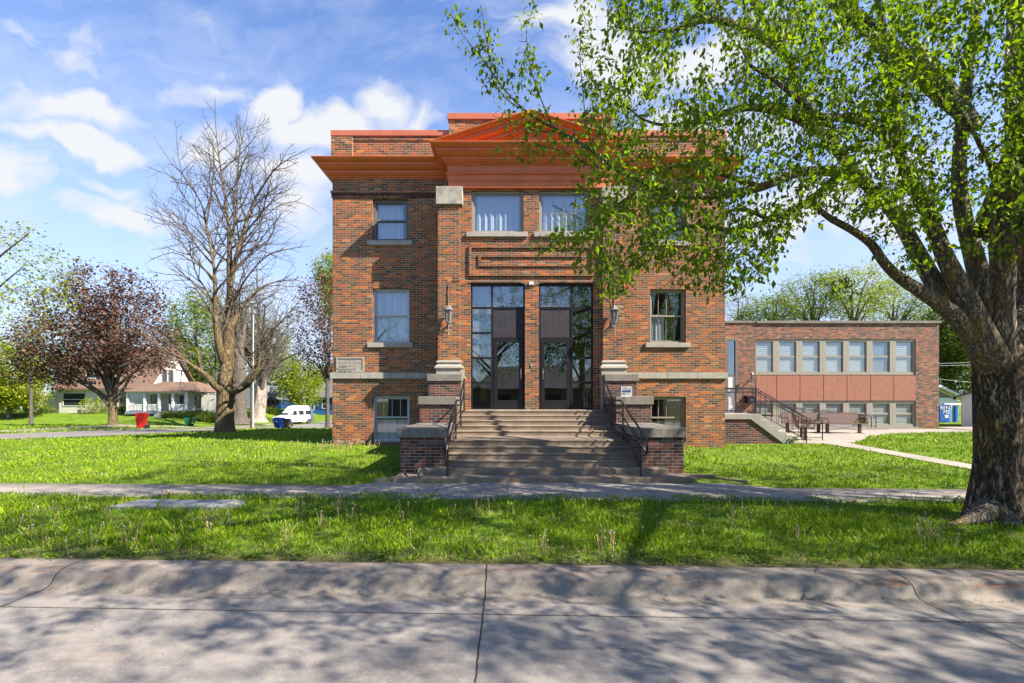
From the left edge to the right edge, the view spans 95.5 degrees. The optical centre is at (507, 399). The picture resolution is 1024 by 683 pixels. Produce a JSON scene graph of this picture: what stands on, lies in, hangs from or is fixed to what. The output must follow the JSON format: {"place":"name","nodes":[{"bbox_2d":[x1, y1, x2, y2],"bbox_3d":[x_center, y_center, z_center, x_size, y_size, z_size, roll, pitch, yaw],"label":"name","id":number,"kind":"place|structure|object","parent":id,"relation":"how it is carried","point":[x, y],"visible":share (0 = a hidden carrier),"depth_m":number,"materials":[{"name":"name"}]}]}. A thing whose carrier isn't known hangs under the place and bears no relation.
{"place":"outdoors","nodes":[
{"label":"outdoors","id":0,"kind":"place"},
{"bbox_2d":[2,423,273,431],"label":"side sidewalk","id":1,"kind":"structure","parent":0,"point":[120,425],"depth_m":36.25,"materials":[{"name":"concrete"}]},
{"bbox_2d":[0,421,331,438],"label":"side street","id":2,"kind":"structure","parent":0,"point":[101,432],"depth_m":27.29,"materials":[{"name":"grey asphalt"}]},
{"bbox_2d":[0,483,966,502],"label":"sidewalk","id":3,"kind":"structure","parent":0,"point":[206,489],"depth_m":9.33,"materials":[{"name":"concrete"}]},
{"bbox_2d":[0,0,1006,400],"label":"sky","id":4,"kind":"structure","parent":0,"point":[87,87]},
{"bbox_2d":[0,595,1023,682],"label":"street","id":5,"kind":"structure","parent":0,"point":[192,640],"depth_m":3.97,"materials":[{"name":"concrete"}]},
{"bbox_2d":[0,401,1023,609],"bbox_3d":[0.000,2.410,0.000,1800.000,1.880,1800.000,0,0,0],"label":"ground","id":6,"kind":"structure","parent":0,"point":[75,418],"depth_m":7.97,"materials":[{"name":"plant"}]},
{"bbox_2d":[0,406,36,416],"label":"shrub","id":7,"kind":"object","parent":6,"relation":"on","point":[21,412],"visible":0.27,"depth_m":61.82,"materials":[{"name":"green plant"}]},
{"bbox_2d":[2,312,46,424],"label":"budding tree","id":8,"kind":"object","parent":6,"relation":"on","point":[30,421],"visible":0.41,"depth_m":49.89,"materials":[{"name":"green plant"}]},
{"bbox_2d":[0,338,56,419],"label":"lime tree","id":9,"kind":"object","parent":6,"relation":"on","point":[15,396],"visible":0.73,"depth_m":59.49,"materials":[{"name":"green plant"}]},
{"bbox_2d":[22,404,56,414],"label":"shrub","id":10,"kind":"object","parent":6,"relation":"on","point":[49,408],"visible":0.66,"depth_m":63.89,"materials":[{"name":"green plant"}]},
{"bbox_2d":[0,220,93,352],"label":"leafy tree","id":11,"kind":"object","parent":6,"relation":"on","point":[24,279],"visible":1,"depth_m":26.05,"materials":[{"name":"green plant"}]},
{"bbox_2d":[4,314,127,393],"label":"leafy tree","id":12,"kind":"object","parent":6,"relation":"on","point":[53,348],"visible":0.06,"depth_m":92.63,"materials":[{"name":"green plant"}]},
{"bbox_2d":[76,398,107,413],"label":"shrub","id":13,"kind":"object","parent":6,"relation":"on","point":[94,406],"visible":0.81,"depth_m":64.16,"materials":[{"name":"green plant"}]},
{"bbox_2d":[0,257,195,424],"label":"purple maple","id":14,"kind":"object","parent":6,"relation":"on","point":[110,352],"visible":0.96,"depth_m":36.93,"materials":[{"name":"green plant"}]},
{"bbox_2d":[33,348,215,417],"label":"cream house","id":15,"kind":"structure","parent":6,"relation":"on","point":[156,395],"depth_m":65.75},
{"bbox_2d":[63,393,85,405],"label":"window","id":16,"kind":"structure","parent":15,"relation":"in","point":[69,399],"depth_m":65.97,"materials":[{"name":"glass"}]},
{"bbox_2d":[120,392,125,405],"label":"window","id":17,"kind":"structure","parent":15,"relation":"in","point":[123,398],"depth_m":65.97,"materials":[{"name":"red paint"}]},
{"bbox_2d":[194,396,200,407],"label":"window","id":18,"kind":"structure","parent":15,"relation":"in","point":[197,399],"depth_m":65.73,"materials":[{"name":"glass"}]},
{"bbox_2d":[135,412,149,428],"bbox_3d":[-27.659,1.555,35.205,0.860,1.200,0.750,0,0,-28],"label":"wheelie bin","id":19,"kind":"object","parent":6,"relation":"on","point":[141,420],"visible":0.99,"depth_m":34.97,"materials":[{"name":"red plastic"}]},
{"bbox_2d":[160,410,186,417],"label":"shrub","id":20,"kind":"object","parent":6,"relation":"on","point":[167,413],"visible":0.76,"depth_m":61.08,"materials":[{"name":"green plant"}]},
{"bbox_2d":[109,499,245,509],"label":"concrete slab","id":21,"kind":"structure","parent":6,"relation":"on","point":[189,502],"depth_m":8.27,"materials":[{"name":"grey concrete"}]},
{"bbox_2d":[149,283,224,394],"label":"leafy tree","id":22,"kind":"object","parent":6,"relation":"on","point":[197,376],"visible":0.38,"depth_m":78.21,"materials":[{"name":"green plant"}]},
{"bbox_2d":[184,417,194,425],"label":"wheelie bin","id":23,"kind":"object","parent":6,"relation":"on","point":[188,421],"visible":0.98,"depth_m":54.75,"materials":[{"name":"green plastic"}]},
{"bbox_2d":[178,408,213,417],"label":"shrub","id":24,"kind":"object","parent":6,"relation":"on","point":[195,412],"visible":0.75,"depth_m":60.71,"materials":[{"name":"green plant"}]},
{"bbox_2d":[194,410,214,422],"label":"shrub","id":25,"kind":"object","parent":6,"relation":"on","point":[211,417],"visible":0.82,"depth_m":59.52,"materials":[{"name":"green plant"}]},
{"bbox_2d":[103,100,321,432],"bbox_3d":[-17.259,-8.068,28.169,11.974,20.352,9.774,0,0,0],"label":"bare tree","id":26,"kind":"object","parent":6,"relation":"on","point":[225,388],"visible":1,"depth_m":27.54,"materials":[{"name":"brown plant"}]},
{"bbox_2d":[188,259,283,423],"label":"street tree","id":27,"kind":"object","parent":6,"relation":"on","point":[240,416],"visible":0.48,"depth_m":51.57,"materials":[{"name":"brown plant"}]},
{"bbox_2d":[185,286,297,374],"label":"leafy tree","id":28,"kind":"object","parent":6,"relation":"on","point":[247,370],"visible":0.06,"depth_m":111.55,"materials":[{"name":"green plant"}]},
{"bbox_2d":[250,306,253,428],"bbox_3d":[-20.310,-2.467,37.000,0.330,10.027,0.250,0,0,0],"label":"utility pole","id":29,"kind":"object","parent":6,"relation":"on","point":[252,386],"visible":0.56,"depth_m":36.90,"materials":[{"name":"grey wood"}]},
{"bbox_2d":[204,284,309,421],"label":"pale trunk tree","id":30,"kind":"object","parent":6,"relation":"on","point":[260,394],"visible":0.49,"depth_m":57.50,"materials":[{"name":"brown plant"}]},
{"bbox_2d":[246,374,287,407],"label":"grey house","id":31,"kind":"structure","parent":6,"relation":"on","point":[248,394],"depth_m":86.90,"materials":[{"name":"blue"}]},
{"bbox_2d":[266,405,277,414],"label":"shrub","id":32,"kind":"object","parent":6,"relation":"on","point":[273,409],"visible":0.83,"depth_m":75.85,"materials":[{"name":"green plant"}]},
{"bbox_2d":[273,417,284,427],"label":"wheelie bin","id":33,"kind":"object","parent":6,"relation":"on","point":[278,422],"visible":0.85,"depth_m":43.22,"materials":[{"name":"blue plastic"}]},
{"bbox_2d":[266,384,302,408],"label":"house","id":34,"kind":"structure","parent":6,"relation":"on","point":[277,404],"depth_m":84.30,"materials":[{"name":"blue"}]},
{"bbox_2d":[283,418,292,428],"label":"wheelie bin","id":35,"kind":"object","parent":6,"relation":"on","point":[287,422],"visible":0.63,"depth_m":43.65,"materials":[{"name":"black plastic"}]},
{"bbox_2d":[272,405,313,423],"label":"white van","id":36,"kind":"object","parent":6,"relation":"on","point":[298,413],"visible":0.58,"depth_m":63.69,"materials":[{"name":"paint"}]},
{"bbox_2d":[268,346,329,409],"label":"leafy tree","id":37,"kind":"object","parent":6,"relation":"on","point":[293,382],"visible":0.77,"depth_m":76.82,"materials":[{"name":"green plant"}]},
{"bbox_2d":[285,264,331,427],"bbox_3d":[-14.561,-4.294,38.094,6.692,13.528,7.168,0,0,0],"label":"purple maple","id":38,"kind":"object","parent":6,"relation":"on","point":[326,346],"visible":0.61,"depth_m":37.49,"materials":[{"name":"grey plant"}]},
{"bbox_2d":[306,246,331,333],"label":"leafy tree","id":39,"kind":"object","parent":6,"relation":"on","point":[322,256],"visible":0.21,"depth_m":62.30,"materials":[{"name":"plant"}]},
{"bbox_2d":[306,379,331,414],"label":"blue house","id":40,"kind":"structure","parent":6,"relation":"on","point":[320,408],"depth_m":90.00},
{"bbox_2d":[398,374,462,472],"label":"stair wall","id":41,"kind":"structure","parent":6,"relation":"on","point":[422,444],"depth_m":11.17,"materials":[{"name":"brick"}]},
{"bbox_2d":[0,443,952,515],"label":"dandelions","id":42,"kind":"object","parent":6,"relation":"on","point":[310,465],"visible":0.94,"depth_m":11.46,"materials":[{"name":"plant"}]},
{"bbox_2d":[0,423,972,488],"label":"lawn","id":43,"kind":"structure","parent":6,"relation":"on","point":[284,437],"depth_m":13.45,"materials":[{"name":"green plant"}]},
{"bbox_2d":[1,439,1012,556],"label":"dandelion stalks","id":44,"kind":"object","parent":6,"relation":"on","point":[543,545],"visible":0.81,"depth_m":6.61,"materials":[{"name":"plant"}]},
{"bbox_2d":[2,438,1012,543],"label":"seed heads","id":45,"kind":"object","parent":44,"relation":"on","point":[451,505],"visible":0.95,"depth_m":7.01,"materials":[{"name":"plant"}]},
{"bbox_2d":[0,558,1023,609],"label":"kerb","id":46,"kind":"structure","parent":6,"relation":"on","point":[852,587],"depth_m":5.07,"materials":[{"name":"concrete"}]},
{"bbox_2d":[0,548,1023,654],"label":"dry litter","id":47,"kind":"object","parent":46,"relation":"on","point":[494,591],"visible":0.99,"depth_m":5.10,"materials":[{"name":"brown plant"}]},
{"bbox_2d":[0,492,1023,568],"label":"weeds","id":48,"kind":"object","parent":6,"relation":"on","point":[876,561],"visible":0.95,"depth_m":5.65,"materials":[{"name":"green plant"}]},
{"bbox_2d":[311,109,746,447],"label":"brick building","id":49,"kind":"structure","parent":6,"relation":"on","point":[421,219],"depth_m":16.07,"materials":[{"name":"brick"}]},
{"bbox_2d":[367,200,411,245],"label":"window","id":50,"kind":"structure","parent":49,"relation":"in","point":[390,216],"depth_m":16.34,"materials":[{"name":"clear glass"}]},
{"bbox_2d":[367,289,412,347],"bbox_3d":[-4.054,-2.837,16.214,1.581,2.047,0.389,0,0,0],"label":"window","id":51,"kind":"structure","parent":49,"relation":"in","point":[391,306],"depth_m":16.36,"materials":[{"name":"glass"}]},
{"bbox_2d":[374,396,408,441],"bbox_3d":[-4.034,0.658,16.610,1.481,1.873,0.820,0,0,0],"label":"window","id":52,"kind":"structure","parent":49,"relation":"in","point":[391,413],"depth_m":16.38,"materials":[{"name":"glass"}]},
{"bbox_2d":[444,303,452,335],"bbox_3d":[-1.894,-2.585,14.982,0.330,1.054,0.390,0,0,0],"label":"wall lamp","id":53,"kind":"object","parent":49,"relation":"attached to","point":[448,310],"visible":1,"depth_m":14.87,"materials":[{"name":"silver metal"}]},
{"bbox_2d":[479,384,487,407],"bbox_3d":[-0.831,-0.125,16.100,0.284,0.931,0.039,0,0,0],"label":"chair","id":54,"kind":"object","parent":49,"relation":"on","point":[483,392],"visible":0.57,"depth_m":16.09,"materials":[{"name":"brown metal"}]},
{"bbox_2d":[466,192,527,236],"bbox_3d":[-0.349,-6.192,15.710,2.011,1.682,0.980,0,0,0],"label":"window","id":55,"kind":"structure","parent":49,"relation":"in","point":[494,214],"depth_m":15.54,"materials":[{"name":"glass"}]},
{"bbox_2d":[487,388,518,407],"bbox_3d":[0.000,-0.050,17.600,1.500,0.780,0.600,0,0,0],"label":"lobby table","id":56,"kind":"object","parent":49,"relation":"on","point":[489,397],"visible":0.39,"depth_m":17.33,"materials":[{"name":"brown wood"}]},
{"bbox_2d":[493,339,522,408],"bbox_3d":[0.021,-0.853,15.393,0.971,2.324,0.154,0,0,0],"label":"door","id":57,"kind":"structure","parent":49,"relation":"in","point":[497,404],"depth_m":15.40,"materials":[{"name":"brown metal"}]},
{"bbox_2d":[448,279,614,302],"bbox_3d":[0.775,-3.541,15.215,5.456,0.820,0.171,0,0,0],"label":"conduit","id":58,"kind":"object","parent":49,"relation":"attached to","point":[531,282],"visible":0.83,"depth_m":15.26,"materials":[{"name":"metal"}]},
{"bbox_2d":[541,339,569,408],"bbox_3d":[1.592,-0.853,15.393,0.971,2.324,0.154,0,0,0],"label":"door","id":59,"kind":"structure","parent":49,"relation":"in","point":[545,404],"depth_m":15.40,"materials":[{"name":"brown metal"}]},
{"bbox_2d":[534,192,593,236],"bbox_3d":[1.855,-6.192,15.710,1.978,1.682,0.980,0,0,0],"label":"window","id":60,"kind":"structure","parent":49,"relation":"in","point":[555,210],"depth_m":15.54,"materials":[{"name":"blue glass"}]},
{"bbox_2d":[609,303,618,335],"bbox_3d":[3.436,-2.585,14.982,0.330,1.054,0.390,0,0,0],"label":"wall lamp","id":61,"kind":"object","parent":49,"relation":"attached to","point":[614,310],"visible":0.99,"depth_m":14.88,"materials":[{"name":"silver metal"}]},
{"bbox_2d":[645,290,690,347],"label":"window","id":62,"kind":"structure","parent":49,"relation":"in","point":[667,310],"depth_m":16.38,"materials":[{"name":"glass"}]},
{"bbox_2d":[651,397,684,441],"bbox_3d":[5.557,0.667,16.610,1.446,1.855,0.820,0,0,0],"label":"window","id":63,"kind":"structure","parent":49,"relation":"in","point":[670,411],"depth_m":16.94,"materials":[{"name":"grey glass"}]},
{"bbox_2d":[650,202,690,245],"bbox_3d":[5.546,-6.109,16.214,1.564,1.562,0.389,0,0,0],"label":"window","id":64,"kind":"structure","parent":49,"relation":"in","point":[658,208],"depth_m":16.25,"materials":[{"name":"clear glass"}]},
{"bbox_2d":[373,474,748,482],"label":"apron kerb","id":65,"kind":"structure","parent":6,"relation":"on","point":[694,475],"depth_m":10.74,"materials":[{"name":"concrete"}]},
{"bbox_2d":[338,481,784,491],"bbox_3d":[1.065,1.908,10.350,9.370,0.120,1.900,0,0,0],"label":"apron","id":66,"kind":"object","parent":6,"relation":"on","point":[719,487],"visible":0.5,"depth_m":9.82,"materials":[{"name":"concrete"}]},
{"bbox_2d":[393,410,696,482],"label":"entrance steps","id":67,"kind":"structure","parent":66,"relation":"on","point":[537,446],"depth_m":11.39,"materials":[{"name":"concrete"}]},
{"bbox_2d":[444,378,465,475],"bbox_3d":[-1.360,0.528,12.343,0.100,2.423,4.578,0,0,0],"label":"handrail","id":68,"kind":"object","parent":67,"relation":"on","point":[461,399],"visible":1,"depth_m":12.03,"materials":[{"name":"black metal"}]},
{"bbox_2d":[603,378,648,475],"bbox_3d":[3.030,0.528,12.343,0.100,2.423,4.578,0,0,0],"label":"handrail","id":69,"kind":"object","parent":67,"relation":"on","point":[624,419],"visible":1,"depth_m":12.15,"materials":[{"name":"black metal"}]},
{"bbox_2d":[621,386,631,402],"bbox_3d":[3.165,0.340,12.373,0.286,1.399,0.038,0,0,0],"label":"lawn sign","id":70,"kind":"object","parent":67,"relation":"on","point":[626,391],"visible":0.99,"depth_m":12.36,"materials":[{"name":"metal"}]},
{"bbox_2d":[603,374,685,472],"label":"stair wall","id":71,"kind":"structure","parent":6,"relation":"on","point":[666,446],"depth_m":11.46,"materials":[{"name":"brick"}]},
{"bbox_2d":[442,0,1023,528],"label":"maple tree","id":72,"kind":"object","parent":6,"relation":"on","point":[978,304],"visible":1,"depth_m":6.51,"materials":[{"name":"green plant"}]},
{"bbox_2d":[725,291,755,320],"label":"leafy tree","id":73,"kind":"object","parent":6,"relation":"on","point":[736,310],"visible":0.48,"depth_m":62.00,"materials":[{"name":"green plant"}]},
{"bbox_2d":[725,413,794,443],"bbox_3d":[9.166,1.175,18.420,3.351,1.290,1.760,0,0,0],"label":"side stoop","id":74,"kind":"object","parent":6,"relation":"on","point":[743,428],"visible":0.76,"depth_m":17.60,"materials":[{"name":"concrete"}]},
{"bbox_2d":[725,389,802,438],"bbox_3d":[10.011,0.590,19.200,4.666,2.120,0.038,0,0,0],"label":"iron railing","id":75,"kind":"object","parent":74,"relation":"on","point":[752,399],"visible":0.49,"depth_m":19.19,"materials":[{"name":"black metal"}]},
{"bbox_2d":[725,388,810,442],"bbox_3d":[9.569,0.600,17.660,3.941,2.140,0.038,0,0,0],"label":"iron railing","id":76,"kind":"object","parent":74,"relation":"attached to","point":[756,392],"visible":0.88,"depth_m":17.65,"materials":[{"name":"black metal"}]},
{"bbox_2d":[729,286,814,320],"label":"leafy tree","id":77,"kind":"object","parent":6,"relation":"on","point":[773,314],"visible":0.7,"depth_m":56.56,"materials":[{"name":"green plant"}]},
{"bbox_2d":[761,265,862,320],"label":"leafy tree","id":78,"kind":"object","parent":6,"relation":"on","point":[811,316],"visible":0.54,"depth_m":58.72,"materials":[{"name":"green plant"}]},
{"bbox_2d":[725,321,941,428],"bbox_3d":[16.725,-1.383,37.150,17.150,6.506,20.100,0,0,0],"label":"brick annex","id":79,"kind":"object","parent":6,"relation":"on","point":[886,373],"visible":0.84,"depth_m":27.20,"materials":[{"name":"brick"}]},
{"bbox_2d":[756,339,775,374],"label":"window","id":80,"kind":"structure","parent":79,"relation":"in","point":[765,348],"depth_m":27.37,"materials":[{"name":"glass"}]},
{"bbox_2d":[757,401,775,416],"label":"window","id":81,"kind":"structure","parent":79,"relation":"in","point":[764,410],"depth_m":27.29,"materials":[{"name":"beige glass"}]},
{"bbox_2d":[776,339,798,374],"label":"window","id":82,"kind":"structure","parent":79,"relation":"in","point":[787,350],"depth_m":27.37,"materials":[{"name":"glass"}]},
{"bbox_2d":[776,401,798,417],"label":"window","id":83,"kind":"structure","parent":79,"relation":"in","point":[792,404],"depth_m":27.29,"materials":[{"name":"beige glass"}]},
{"bbox_2d":[799,339,822,374],"bbox_3d":[17.782,-2.523,27.325,1.369,2.091,0.150,0,0,0],"label":"window","id":84,"kind":"structure","parent":79,"relation":"in","point":[810,350],"depth_m":27.29,"materials":[{"name":"glass"}]},
{"bbox_2d":[799,401,822,421],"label":"window","id":85,"kind":"structure","parent":79,"relation":"in","point":[818,405],"depth_m":27.29,"materials":[{"name":"glass"}]},
{"bbox_2d":[823,339,845,374],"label":"window","id":86,"kind":"structure","parent":79,"relation":"in","point":[834,350],"depth_m":27.37,"materials":[{"name":"glass"}]},
{"bbox_2d":[823,401,845,424],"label":"window","id":87,"kind":"structure","parent":79,"relation":"in","point":[838,406],"depth_m":27.30,"materials":[{"name":"grey glass"}]},
{"bbox_2d":[846,339,869,374],"bbox_3d":[20.532,-2.523,27.325,1.369,2.091,0.150,0,0,0],"label":"window","id":88,"kind":"structure","parent":79,"relation":"in","point":[857,350],"depth_m":27.37,"materials":[{"name":"blue glass"}]},
{"bbox_2d":[846,401,869,426],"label":"window","id":89,"kind":"structure","parent":79,"relation":"in","point":[859,407],"depth_m":27.29,"materials":[{"name":"beige glass"}]},
{"bbox_2d":[870,339,892,374],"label":"window","id":90,"kind":"structure","parent":79,"relation":"in","point":[881,350],"depth_m":27.37,"materials":[{"name":"glass"}]},
{"bbox_2d":[870,401,892,426],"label":"window","id":91,"kind":"structure","parent":79,"relation":"in","point":[883,410],"depth_m":27.29,"materials":[{"name":"glass"}]},
{"bbox_2d":[893,339,914,374],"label":"window","id":92,"kind":"structure","parent":79,"relation":"in","point":[903,349],"depth_m":27.37,"materials":[{"name":"glass"}]},
{"bbox_2d":[893,401,914,426],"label":"window","id":93,"kind":"structure","parent":79,"relation":"in","point":[903,411],"depth_m":27.31,"materials":[{"name":"beige glass"}]},
{"bbox_2d":[802,253,910,320],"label":"leafy tree","id":94,"kind":"object","parent":6,"relation":"on","point":[849,315],"visible":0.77,"depth_m":56.14,"materials":[{"name":"green plant"}]},
{"bbox_2d":[850,273,940,320],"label":"leafy tree","id":95,"kind":"object","parent":6,"relation":"on","point":[910,315],"visible":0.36,"depth_m":59.62,"materials":[{"name":"green plant"}]},
{"bbox_2d":[906,306,971,401],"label":"evergreen tree","id":96,"kind":"object","parent":6,"relation":"on","point":[952,351],"visible":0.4,"depth_m":48.60,"materials":[{"name":"green plant"}]},
{"bbox_2d":[939,385,960,404],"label":"garage","id":97,"kind":"structure","parent":6,"relation":"on","point":[946,395],"depth_m":47.99,"materials":[{"name":"white paint"}]},
{"bbox_2d":[939,403,960,422],"bbox_3d":[34.024,1.008,36.568,2.722,1.533,2.264,0,0,0],"label":"dumpster","id":98,"kind":"object","parent":6,"relation":"on","point":[948,412],"visible":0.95,"depth_m":35.90,"materials":[{"name":"blue metal"}]},
{"bbox_2d":[939,427,971,429],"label":"alley","id":99,"kind":"structure","parent":6,"relation":"on","point":[963,428],"depth_m":27.05,"materials":[{"name":"concrete"}]},
{"bbox_2d":[957,391,971,426],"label":"white shed","id":100,"kind":"structure","parent":6,"relation":"on","point":[966,409],"depth_m":29.69,"materials":[{"name":"paint"}]},
{"bbox_2d":[778,429,971,444],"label":"patio","id":101,"kind":"structure","parent":0,"point":[843,436],"depth_m":22.68,"materials":[{"name":"concrete"}]},
{"bbox_2d":[780,412,821,432],"bbox_3d":[14.870,1.132,23.407,2.000,1.004,0.718,0,0,-4],"label":"park bench","id":102,"kind":"object","parent":101,"relation":"on","point":[812,415],"visible":0.73,"depth_m":23.65,"materials":[{"name":"brown metal"}]},
{"bbox_2d":[791,414,814,439],"bbox_3d":[12.576,1.132,19.803,0.718,1.004,2.000,0,0,28],"label":"park bench","id":103,"kind":"object","parent":101,"relation":"on","point":[795,420],"visible":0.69,"depth_m":19.18,"materials":[{"name":"brown metal"}]},
{"bbox_2d":[803,420,822,439],"bbox_3d":[12.427,1.234,18.900,0.796,0.840,0.038,0,0,0],"label":"pipe railing","id":104,"kind":"object","parent":101,"relation":"on","point":[804,437],"visible":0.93,"depth_m":18.88,"materials":[{"name":"black metal"}]},
{"bbox_2d":[762,416,887,429],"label":"ramp","id":105,"kind":"structure","parent":101,"relation":"on","point":[831,427],"depth_m":25.50,"materials":[{"name":"concrete"}]},
{"bbox_2d":[754,403,871,427],"bbox_3d":[16.819,0.895,25.600,6.485,1.490,0.038,0,0,0],"label":"pipe railing","id":106,"kind":"object","parent":105,"relation":"on","point":[808,410],"visible":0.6,"depth_m":25.58,"materials":[{"name":"black metal"}]},
{"bbox_2d":[759,403,875,427],"bbox_3d":[17.987,0.895,26.950,6.771,1.490,0.038,0,0,0],"label":"pipe railing","id":107,"kind":"object","parent":105,"relation":"on","point":[820,412],"visible":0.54,"depth_m":26.94,"materials":[{"name":"black metal"}]},
{"bbox_2d":[819,413,868,433],"bbox_3d":[16.547,1.132,22.907,2.000,1.004,0.718,0,0,-2],"label":"park bench","id":108,"kind":"object","parent":101,"relation":"on","point":[839,418],"visible":0.96,"depth_m":23.15,"materials":[{"name":"brown metal"}]},
{"bbox_2d":[824,443,971,468],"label":"path","id":109,"kind":"structure","parent":0,"point":[935,460],"depth_m":14.33,"materials":[{"name":"concrete"}]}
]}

